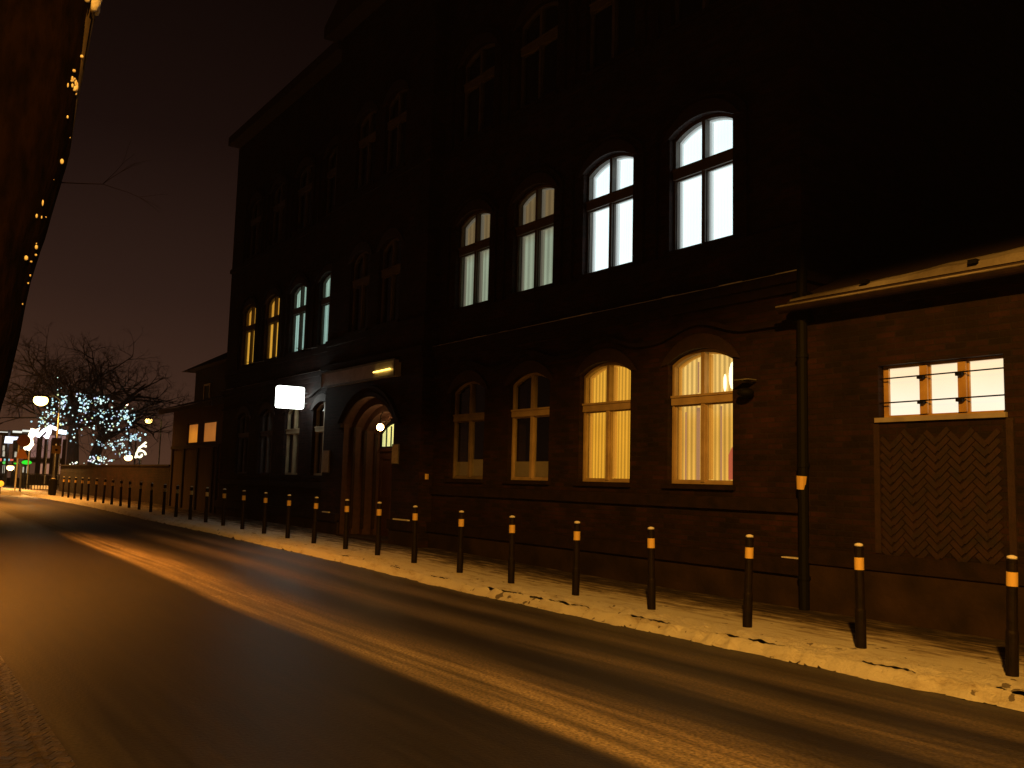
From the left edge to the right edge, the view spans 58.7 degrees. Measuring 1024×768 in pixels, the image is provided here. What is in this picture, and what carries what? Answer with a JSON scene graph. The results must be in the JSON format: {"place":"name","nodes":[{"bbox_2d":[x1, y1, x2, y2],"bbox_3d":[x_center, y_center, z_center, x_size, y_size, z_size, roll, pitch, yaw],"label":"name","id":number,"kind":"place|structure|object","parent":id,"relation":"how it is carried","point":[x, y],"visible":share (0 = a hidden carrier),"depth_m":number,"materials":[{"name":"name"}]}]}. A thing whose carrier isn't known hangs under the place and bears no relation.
{"place":"outdoors","nodes":[
{"label":"outdoors","id":0,"kind":"place"},
{"bbox_2d":[0,687,47,767],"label":"pavement","id":1,"kind":"structure","parent":0,"point":[18,748],"depth_m":5.34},
{"bbox_2d":[0,0,163,411],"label":"roadside tree","id":2,"kind":"object","parent":1,"relation":"on","point":[44,46],"visible":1,"depth_m":6.97,"materials":[{"name":"plant"}]},
{"bbox_2d":[6,478,58,487],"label":"ground","id":3,"kind":"structure","parent":0,"point":[8,479],"depth_m":119.69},
{"bbox_2d":[3,430,17,485],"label":"street lamp","id":4,"kind":"object","parent":3,"relation":"on","point":[8,439],"visible":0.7,"depth_m":73.54,"materials":[{"name":"white"}]},
{"bbox_2d":[0,656,77,767],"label":"kerb","id":5,"kind":"structure","parent":3,"relation":"on","point":[50,747],"depth_m":5.76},
{"bbox_2d":[126,402,138,464],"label":"street lamp","id":6,"kind":"object","parent":3,"relation":"on","point":[136,436],"visible":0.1,"depth_m":87.89,"materials":[{"name":"grey metal"}]},
{"bbox_2d":[124,454,141,464],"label":"street lamp","id":7,"kind":"object","parent":3,"relation":"on","point":[129,458],"visible":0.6,"depth_m":89.88,"materials":[{"name":"grey metal"}]},
{"bbox_2d":[134,441,146,464],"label":"lit ornament","id":8,"kind":"object","parent":3,"relation":"on","point":[139,448],"visible":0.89,"depth_m":73.87,"materials":[{"name":"beige"}]},
{"bbox_2d":[145,417,161,464],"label":"street lamp","id":9,"kind":"object","parent":3,"relation":"on","point":[160,439],"visible":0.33,"depth_m":88.61,"materials":[{"name":"grey metal"}]},
{"bbox_2d":[159,395,223,512],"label":"wooden annexe","id":10,"kind":"structure","parent":3,"relation":"on","point":[196,446],"depth_m":35.71,"materials":[{"name":"wood"}]},
{"bbox_2d":[187,423,197,443],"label":"window","id":11,"kind":"structure","parent":10,"relation":"in","point":[193,427],"depth_m":36.67,"materials":[{"name":"orange glass"}]},
{"bbox_2d":[203,420,216,442],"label":"window","id":12,"kind":"structure","parent":10,"relation":"in","point":[209,429],"depth_m":34.87,"materials":[{"name":"orange glass"}]},
{"bbox_2d":[182,353,226,404],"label":"dark house","id":13,"kind":"structure","parent":3,"relation":"on","point":[210,380],"depth_m":48.39,"materials":[{"name":"brick"}]},
{"bbox_2d":[203,383,211,401],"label":"window","id":14,"kind":"structure","parent":13,"relation":"in","point":[207,387],"depth_m":48.64,"materials":[{"name":"black glass"}]},
{"bbox_2d":[24,494,1023,695],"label":"kerb","id":15,"kind":"structure","parent":3,"relation":"on","point":[665,623],"depth_m":12.09,"materials":[{"name":"stone"}]},
{"bbox_2d":[775,196,1023,642],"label":"brick annexe","id":16,"kind":"structure","parent":3,"relation":"on","point":[916,431],"depth_m":11.16,"materials":[{"name":"brown brick"}]},
{"bbox_2d":[874,355,1007,422],"bbox_3d":[5.190,0.079,11.016,0.240,0.728,1.640,6,-7,-35],"label":"window","id":17,"kind":"structure","parent":16,"relation":"in","point":[971,388],"depth_m":11.03,"materials":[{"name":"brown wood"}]},
{"bbox_2d":[0,0,336,477],"label":"sky","id":18,"kind":"structure","parent":0,"point":[174,80],"materials":[{"name":"black"}]},
{"bbox_2d":[0,494,1023,767],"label":"road","id":19,"kind":"structure","parent":0,"point":[130,642],"depth_m":7.70,"materials":[{"name":"grey asphalt"}]},
{"bbox_2d":[0,490,41,494],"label":"snow verge","id":20,"kind":"structure","parent":19,"relation":"on","point":[2,492],"depth_m":51.75,"materials":[{"name":"white snow"}]},
{"bbox_2d":[14,435,30,491],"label":"road sign","id":21,"kind":"object","parent":20,"relation":"on","point":[23,440],"visible":0.92,"depth_m":52.72,"materials":[{"name":"brown metal"}]},
{"bbox_2d":[1,482,1023,711],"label":"pavement","id":22,"kind":"structure","parent":0,"point":[894,667],"depth_m":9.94,"materials":[{"name":"white snow"}]},
{"bbox_2d":[7,461,22,491],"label":"street lamp","id":23,"kind":"object","parent":22,"relation":"on","point":[10,467],"visible":0.98,"depth_m":54.30,"materials":[{"name":"grey metal"}]},
{"bbox_2d":[0,430,43,484],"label":"lit canopy","id":24,"kind":"object","parent":22,"relation":"on","point":[4,445],"visible":0.62,"depth_m":80.40,"materials":[{"name":"brown paint"}]},
{"bbox_2d":[22,460,31,485],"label":"green sign","id":25,"kind":"object","parent":22,"relation":"on","point":[25,462],"visible":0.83,"depth_m":77.39,"materials":[{"name":"green"}]},
{"bbox_2d":[24,428,39,488],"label":"lit ornament","id":26,"kind":"object","parent":22,"relation":"on","point":[32,433],"visible":0.65,"depth_m":65.24,"materials":[{"name":"beige"}]},
{"bbox_2d":[29,485,47,488],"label":"snow strip","id":27,"kind":"object","parent":22,"relation":"on","point":[44,487],"visible":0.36,"depth_m":66.40,"materials":[{"name":"white snow"}]},
{"bbox_2d":[22,473,59,489],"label":"railing","id":28,"kind":"object","parent":22,"relation":"on","point":[37,484],"visible":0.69,"depth_m":63.64,"materials":[{"name":"black metal"}]},
{"bbox_2d":[36,425,56,485],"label":"lit ornament","id":29,"kind":"object","parent":22,"relation":"on","point":[47,434],"visible":0.93,"depth_m":69.31,"materials":[{"name":"white"}]},
{"bbox_2d":[33,394,60,477],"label":"street lamp","id":30,"kind":"object","parent":22,"relation":"on","point":[40,399],"visible":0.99,"depth_m":62.34,"materials":[{"name":"grey metal"}]},
{"bbox_2d":[28,435,66,483],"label":"shop hall","id":31,"kind":"structure","parent":22,"relation":"on","point":[39,468],"depth_m":84.61,"materials":[{"name":"grey"}]},
{"bbox_2d":[40,464,60,473],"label":"shop window","id":32,"kind":"structure","parent":31,"relation":"in","point":[47,467],"depth_m":84.99,"materials":[{"name":"grey"}]},
{"bbox_2d":[48,478,57,495],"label":"litter bin","id":33,"kind":"object","parent":22,"relation":"on","point":[52,486],"visible":0.9,"depth_m":49.58,"materials":[{"name":"black metal"}]},
{"bbox_2d":[51,435,61,477],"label":"square road sign","id":34,"kind":"object","parent":22,"relation":"on","point":[55,448],"visible":0.9,"depth_m":55.30,"materials":[{"name":"brown metal"}]},
{"bbox_2d":[57,428,66,479],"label":"lit ornament","id":35,"kind":"object","parent":22,"relation":"on","point":[63,431],"visible":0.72,"depth_m":69.71,"materials":[{"name":"white"}]},
{"bbox_2d":[61,477,64,496],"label":"bollard","id":36,"kind":"object","parent":22,"relation":"on","point":[62,495],"visible":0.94,"depth_m":47.83,"materials":[{"name":"metal"}]},
{"bbox_2d":[67,477,69,497],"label":"bollard","id":37,"kind":"object","parent":22,"relation":"on","point":[68,492],"visible":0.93,"depth_m":46.48,"materials":[{"name":"metal"}]},
{"bbox_2d":[73,477,76,498],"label":"bollard","id":38,"kind":"object","parent":22,"relation":"on","point":[74,494],"visible":0.96,"depth_m":45.08,"materials":[{"name":"metal"}]},
{"bbox_2d":[80,477,83,499],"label":"bollard","id":39,"kind":"object","parent":22,"relation":"on","point":[81,491],"visible":0.95,"depth_m":43.68,"materials":[{"name":"metal"}]},
{"bbox_2d":[86,478,89,500],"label":"bollard","id":40,"kind":"object","parent":22,"relation":"on","point":[88,487],"visible":0.95,"depth_m":42.33,"materials":[{"name":"metal"}]},
{"bbox_2d":[94,478,97,501],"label":"bollard","id":41,"kind":"object","parent":22,"relation":"on","point":[95,494],"visible":0.95,"depth_m":40.94,"materials":[{"name":"metal"}]},
{"bbox_2d":[0,319,193,464],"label":"fairy light tree","id":42,"kind":"object","parent":22,"relation":"on","point":[73,454],"visible":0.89,"depth_m":71.45,"materials":[{"name":"brown plant"}]},
{"bbox_2d":[30,377,145,464],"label":"string lights","id":43,"kind":"object","parent":42,"relation":"attached to","point":[108,429],"visible":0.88,"depth_m":69.43,"materials":[{"name":"white"}]},
{"bbox_2d":[102,479,106,502],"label":"bollard","id":44,"kind":"object","parent":22,"relation":"on","point":[103,496],"visible":0.94,"depth_m":39.54,"materials":[{"name":"metal"}]},
{"bbox_2d":[110,479,113,504],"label":"bollard","id":45,"kind":"object","parent":22,"relation":"on","point":[112,495],"visible":0.96,"depth_m":38.15,"materials":[{"name":"metal"}]},
{"bbox_2d":[59,464,169,505],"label":"garden wall","id":46,"kind":"structure","parent":22,"relation":"on","point":[158,476],"depth_m":46.15,"materials":[{"name":"brick"}]},
{"bbox_2d":[119,480,122,505],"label":"bollard","id":47,"kind":"object","parent":22,"relation":"on","point":[120,497],"visible":0.91,"depth_m":36.81,"materials":[{"name":"metal"}]},
{"bbox_2d":[128,481,130,507],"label":"bollard","id":48,"kind":"object","parent":22,"relation":"on","point":[129,498],"visible":0.92,"depth_m":35.59,"materials":[{"name":"metal"}]},
{"bbox_2d":[137,481,141,509],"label":"bollard","id":49,"kind":"object","parent":22,"relation":"on","point":[139,499],"visible":0.94,"depth_m":34.28,"materials":[{"name":"metal"}]},
{"bbox_2d":[149,483,152,511],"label":"bollard","id":50,"kind":"object","parent":22,"relation":"on","point":[151,499],"visible":0.94,"depth_m":32.86,"materials":[{"name":"metal"}]},
{"bbox_2d":[162,484,166,514],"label":"bollard","id":51,"kind":"object","parent":22,"relation":"on","point":[164,500],"visible":0.95,"depth_m":31.45,"materials":[{"name":"metal"}]},
{"bbox_2d":[174,485,178,516],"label":"bollard","id":52,"kind":"object","parent":22,"relation":"on","point":[176,503],"visible":0.92,"depth_m":30.18,"materials":[{"name":"metal"}]},
{"bbox_2d":[188,486,192,519],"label":"bollard","id":53,"kind":"object","parent":22,"relation":"on","point":[190,505],"visible":0.95,"depth_m":28.84,"materials":[{"name":"metal"}]},
{"bbox_2d":[204,487,208,522],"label":"bollard","id":54,"kind":"object","parent":22,"relation":"on","point":[206,506],"visible":0.93,"depth_m":27.48,"materials":[{"name":"metal"}]},
{"bbox_2d":[221,488,225,525],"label":"bollard","id":55,"kind":"object","parent":22,"relation":"on","point":[223,509],"visible":0.94,"depth_m":26.14,"materials":[{"name":"metal"}]},
{"bbox_2d":[240,490,245,528],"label":"bollard","id":56,"kind":"object","parent":22,"relation":"on","point":[242,521],"visible":0.95,"depth_m":24.81,"materials":[{"name":"metal"}]},
{"bbox_2d":[262,492,267,533],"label":"bollard","id":57,"kind":"object","parent":22,"relation":"on","point":[264,521],"visible":0.95,"depth_m":23.43,"materials":[{"name":"metal"}]},
{"bbox_2d":[285,494,290,537],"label":"bollard","id":58,"kind":"object","parent":22,"relation":"on","point":[287,532],"visible":0.94,"depth_m":22.09,"materials":[{"name":"metal"}]},
{"bbox_2d":[311,497,318,542],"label":"bollard","id":59,"kind":"object","parent":22,"relation":"on","point":[314,526],"visible":0.94,"depth_m":20.80,"materials":[{"name":"metal"}]},
{"bbox_2d":[343,499,349,548],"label":"bollard","id":60,"kind":"object","parent":22,"relation":"on","point":[346,531],"visible":0.95,"depth_m":19.43,"materials":[{"name":"metal"}]},
{"bbox_2d":[375,502,381,554],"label":"bollard","id":61,"kind":"object","parent":22,"relation":"on","point":[378,531],"visible":0.93,"depth_m":18.20,"materials":[{"name":"metal"}]},
{"bbox_2d":[411,505,417,562],"bbox_3d":[-1.821,2.858,17.012,0.108,1.164,0.108,4,-8,-27],"label":"bollard","id":62,"kind":"object","parent":22,"relation":"on","point":[414,538],"visible":0.96,"depth_m":16.98,"materials":[{"name":"metal"}]},
{"bbox_2d":[456,510,463,572],"bbox_3d":[-0.887,2.767,15.686,0.108,1.164,0.108,0,-6,14],"label":"bollard","id":63,"kind":"object","parent":22,"relation":"on","point":[460,544],"visible":0.96,"depth_m":15.65,"materials":[{"name":"metal"}]},
{"bbox_2d":[508,515,514,583],"bbox_3d":[-0.006,2.676,14.446,0.108,1.164,0.108,-2,-8,23],"label":"bollard","id":64,"kind":"object","parent":22,"relation":"on","point":[511,569],"visible":0.98,"depth_m":14.41,"materials":[{"name":"metal"}]},
{"bbox_2d":[572,521,580,595],"bbox_3d":[0.927,2.560,13.114,0.108,1.164,0.108,2,-5,1],"label":"bollard","id":65,"kind":"object","parent":22,"relation":"on","point":[576,570],"visible":0.95,"depth_m":13.08,"materials":[{"name":"metal"}]},
{"bbox_2d":[214,0,1023,610],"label":"brick school building","id":66,"kind":"structure","parent":22,"relation":"on","point":[560,260],"depth_m":16.89,"materials":[{"name":"brick"}]},
{"bbox_2d":[232,413,248,475],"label":"window","id":67,"kind":"structure","parent":66,"relation":"in","point":[245,435],"depth_m":31.64,"materials":[{"name":"glass"}]},
{"bbox_2d":[238,305,255,368],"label":"window","id":68,"kind":"structure","parent":66,"relation":"in","point":[250,315],"depth_m":32.15,"materials":[{"name":"yellow glass"}]},
{"bbox_2d":[244,199,261,261],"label":"window","id":69,"kind":"structure","parent":66,"relation":"in","point":[256,221],"depth_m":32.46,"materials":[{"name":"glass"}]},
{"bbox_2d":[254,410,272,476],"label":"window","id":70,"kind":"structure","parent":66,"relation":"in","point":[268,434],"depth_m":29.81,"materials":[{"name":"paint"}]},
{"bbox_2d":[260,295,279,362],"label":"window","id":71,"kind":"structure","parent":66,"relation":"in","point":[272,322],"depth_m":30.28,"materials":[{"name":"yellow glass"}]},
{"bbox_2d":[266,183,285,249],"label":"window","id":72,"kind":"structure","parent":66,"relation":"in","point":[280,206],"depth_m":30.63,"materials":[{"name":"paint"}]},
{"bbox_2d":[279,409,299,477],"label":"window","id":73,"kind":"structure","parent":66,"relation":"in","point":[295,432],"depth_m":28.03,"materials":[{"name":"grey glass"}]},
{"bbox_2d":[275,385,307,408],"bbox_3d":[-6.459,0.400,26.757,0.967,0.645,0.160,6,-7,-35],"label":"illuminated box sign","id":74,"kind":"object","parent":66,"relation":"attached to","point":[290,397],"visible":1,"depth_m":26.64,"materials":[{"name":"white plastic"}]},
{"bbox_2d":[285,285,306,355],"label":"window","id":75,"kind":"structure","parent":66,"relation":"in","point":[298,312],"depth_m":28.45,"materials":[{"name":"white glass"}]},
{"bbox_2d":[291,165,312,235],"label":"window","id":76,"kind":"structure","parent":66,"relation":"in","point":[306,190],"depth_m":28.82,"materials":[{"name":"paint"}]},
{"bbox_2d":[307,402,324,477],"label":"window","id":77,"kind":"structure","parent":66,"relation":"in","point":[318,429],"depth_m":26.50,"materials":[{"name":"beige paint"}]},
{"bbox_2d":[313,272,331,348],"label":"window","id":78,"kind":"structure","parent":66,"relation":"in","point":[326,292],"depth_m":26.92,"materials":[{"name":"white glass"}]},
{"bbox_2d":[322,450,329,472],"bbox_3d":[-5.050,2.099,24.698,0.030,0.610,0.450,6,-7,-35],"label":"notice board","id":79,"kind":"object","parent":66,"relation":"attached to","point":[326,462],"visible":1,"depth_m":24.65,"materials":[{"name":"grey metal"}]},
{"bbox_2d":[320,146,337,220],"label":"window","id":80,"kind":"structure","parent":66,"relation":"in","point":[331,173],"depth_m":27.31,"materials":[{"name":"paint"}]},
{"bbox_2d":[345,251,369,335],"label":"window","id":81,"kind":"structure","parent":66,"relation":"in","point":[363,282],"depth_m":24.09,"materials":[{"name":"paint"}]},
{"bbox_2d":[320,358,400,388],"bbox_3d":[-3.957,-0.237,23.291,0.235,0.430,4.300,6,-7,-35],"label":"sign board","id":82,"kind":"object","parent":66,"relation":"attached to","point":[384,369],"visible":1,"depth_m":22.94,"materials":[{"name":"metal"}]},
{"bbox_2d":[351,110,376,194],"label":"window","id":83,"kind":"structure","parent":66,"relation":"in","point":[369,141],"depth_m":24.47,"materials":[{"name":"paint"}]},
{"bbox_2d":[339,397,391,534],"bbox_3d":[-3.265,2.317,22.975,0.949,3.940,2.800,6,-7,-35],"label":"doorway","id":84,"kind":"structure","parent":66,"relation":"in","point":[365,415],"depth_m":23.86,"materials":[{"name":"brick"}]},
{"bbox_2d":[377,411,390,430],"bbox_3d":[-3.241,0.926,22.969,0.421,0.506,0.180,-4,-8,42],"label":"globe lamp","id":85,"kind":"object","parent":66,"relation":"attached to","point":[380,426],"visible":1,"depth_m":22.98,"materials":[{"name":"white glass"}]},
{"bbox_2d":[378,422,393,535],"bbox_3d":[-2.994,2.434,23.156,0.100,3.060,1.720,6,-7,-35],"label":"door","id":86,"kind":"structure","parent":66,"relation":"in","point":[386,436],"depth_m":23.53,"materials":[{"name":"brown wood"}]},
{"bbox_2d":[373,238,400,328],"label":"window","id":87,"kind":"structure","parent":66,"relation":"in","point":[393,271],"depth_m":22.79,"materials":[{"name":"glass"}]},
{"bbox_2d":[379,89,406,178],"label":"window","id":88,"kind":"structure","parent":66,"relation":"in","point":[399,121],"depth_m":23.12,"materials":[{"name":"paint"}]},
{"bbox_2d":[391,444,399,463],"bbox_3d":[-2.755,1.651,21.474,0.030,0.470,0.330,6,-7,-35],"label":"notice board","id":89,"kind":"object","parent":66,"relation":"attached to","point":[395,455],"visible":1,"depth_m":21.44,"materials":[{"name":"brown metal"}]},
{"bbox_2d":[444,381,484,482],"bbox_3d":[-0.817,1.002,19.788,0.540,2.320,1.480,6,-7,-35],"label":"window","id":90,"kind":"structure","parent":66,"relation":"in","point":[471,471],"depth_m":19.97,"materials":[{"name":"paint"}]},
{"bbox_2d":[450,210,489,312],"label":"window","id":91,"kind":"structure","parent":66,"relation":"in","point":[475,249],"depth_m":20.25,"materials":[{"name":"white glass"}]},
{"bbox_2d":[456,43,494,146],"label":"window","id":92,"kind":"structure","parent":66,"relation":"in","point":[484,81],"depth_m":20.81,"materials":[{"name":"paint"}]},
{"bbox_2d":[502,373,549,484],"bbox_3d":[0.478,0.838,17.956,0.540,2.320,1.480,6,-7,-35],"label":"window","id":93,"kind":"structure","parent":66,"relation":"in","point":[535,465],"depth_m":18.12,"materials":[{"name":"beige paint"}]},
{"bbox_2d":[507,185,553,297],"bbox_3d":[0.510,-2.897,18.312,0.380,2.213,1.480,6,-7,-35],"label":"window","id":94,"kind":"structure","parent":66,"relation":"in","point":[537,214],"depth_m":18.41,"materials":[{"name":"white glass"}]},
{"bbox_2d":[512,1,557,116],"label":"window","id":95,"kind":"structure","parent":66,"relation":"in","point":[544,47],"depth_m":18.96,"materials":[{"name":"paint"}]},
{"bbox_2d":[573,362,631,486],"bbox_3d":[1.779,0.674,16.115,0.540,2.320,1.480,6,-7,-35],"label":"window","id":96,"kind":"structure","parent":66,"relation":"in","point":[606,441],"depth_m":16.15,"materials":[{"name":"yellow glass"}]},
{"bbox_2d":[577,153,633,279],"bbox_3d":[1.811,-3.061,16.471,0.380,2.213,1.480,6,-7,-35],"label":"window","id":97,"kind":"structure","parent":66,"relation":"in","point":[610,201],"depth_m":16.56,"materials":[{"name":"white glass"}]},
{"bbox_2d":[581,0,636,79],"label":"window","id":98,"kind":"structure","parent":66,"relation":"in","point":[619,23],"depth_m":17.13,"materials":[{"name":"paint"}]},
{"bbox_2d":[665,0,729,33],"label":"window","id":99,"kind":"structure","parent":66,"relation":"in","point":[698,8],"depth_m":15.25,"materials":[{"name":"paint"}]},
{"bbox_2d":[661,349,735,489],"bbox_3d":[3.074,0.510,14.283,0.540,2.320,1.480,6,-7,-35],"label":"window","id":100,"kind":"structure","parent":66,"relation":"in","point":[702,455],"depth_m":14.31,"materials":[{"name":"yellow glass"}]},
{"bbox_2d":[663,113,735,257],"bbox_3d":[3.106,-3.225,14.638,0.380,2.213,1.480,6,-7,-35],"label":"window","id":101,"kind":"structure","parent":66,"relation":"in","point":[703,161],"depth_m":14.71,"materials":[{"name":"white glass"}]},
{"bbox_2d":[734,378,755,397],"bbox_3d":[3.409,0.066,13.270,0.279,0.266,0.260,6,-7,-35],"label":"wall lamp","id":102,"kind":"object","parent":66,"relation":"attached to","point":[745,392],"visible":1,"depth_m":13.19,"materials":[{"name":"grey metal"}]},
{"bbox_2d":[647,527,655,609],"bbox_3d":[1.815,2.448,11.853,0.108,1.164,0.108,4,-7,-28],"label":"bollard","id":103,"kind":"object","parent":22,"relation":"on","point":[651,592],"visible":0.98,"depth_m":11.82,"materials":[{"name":"metal"}]},
{"bbox_2d":[743,534,753,627],"bbox_3d":[2.744,2.333,10.557,0.108,1.164,0.108,5,-6,-17],"label":"bollard","id":104,"kind":"object","parent":22,"relation":"on","point":[748,598],"visible":0.94,"depth_m":10.52,"materials":[{"name":"metal"}]},
{"bbox_2d":[854,543,866,648],"bbox_3d":[3.584,2.227,9.370,0.108,1.164,0.108,2,-8,-4],"label":"bollard","id":105,"kind":"object","parent":22,"relation":"on","point":[860,629],"visible":0.94,"depth_m":9.34,"materials":[{"name":"metal"}]},
{"bbox_2d":[1005,555,1018,676],"bbox_3d":[4.462,2.115,8.116,0.108,1.164,0.108,6,-6,-35],"label":"bollard","id":106,"kind":"object","parent":22,"relation":"on","point":[1011,651],"visible":0.97,"depth_m":8.09,"materials":[{"name":"metal"}]}
]}

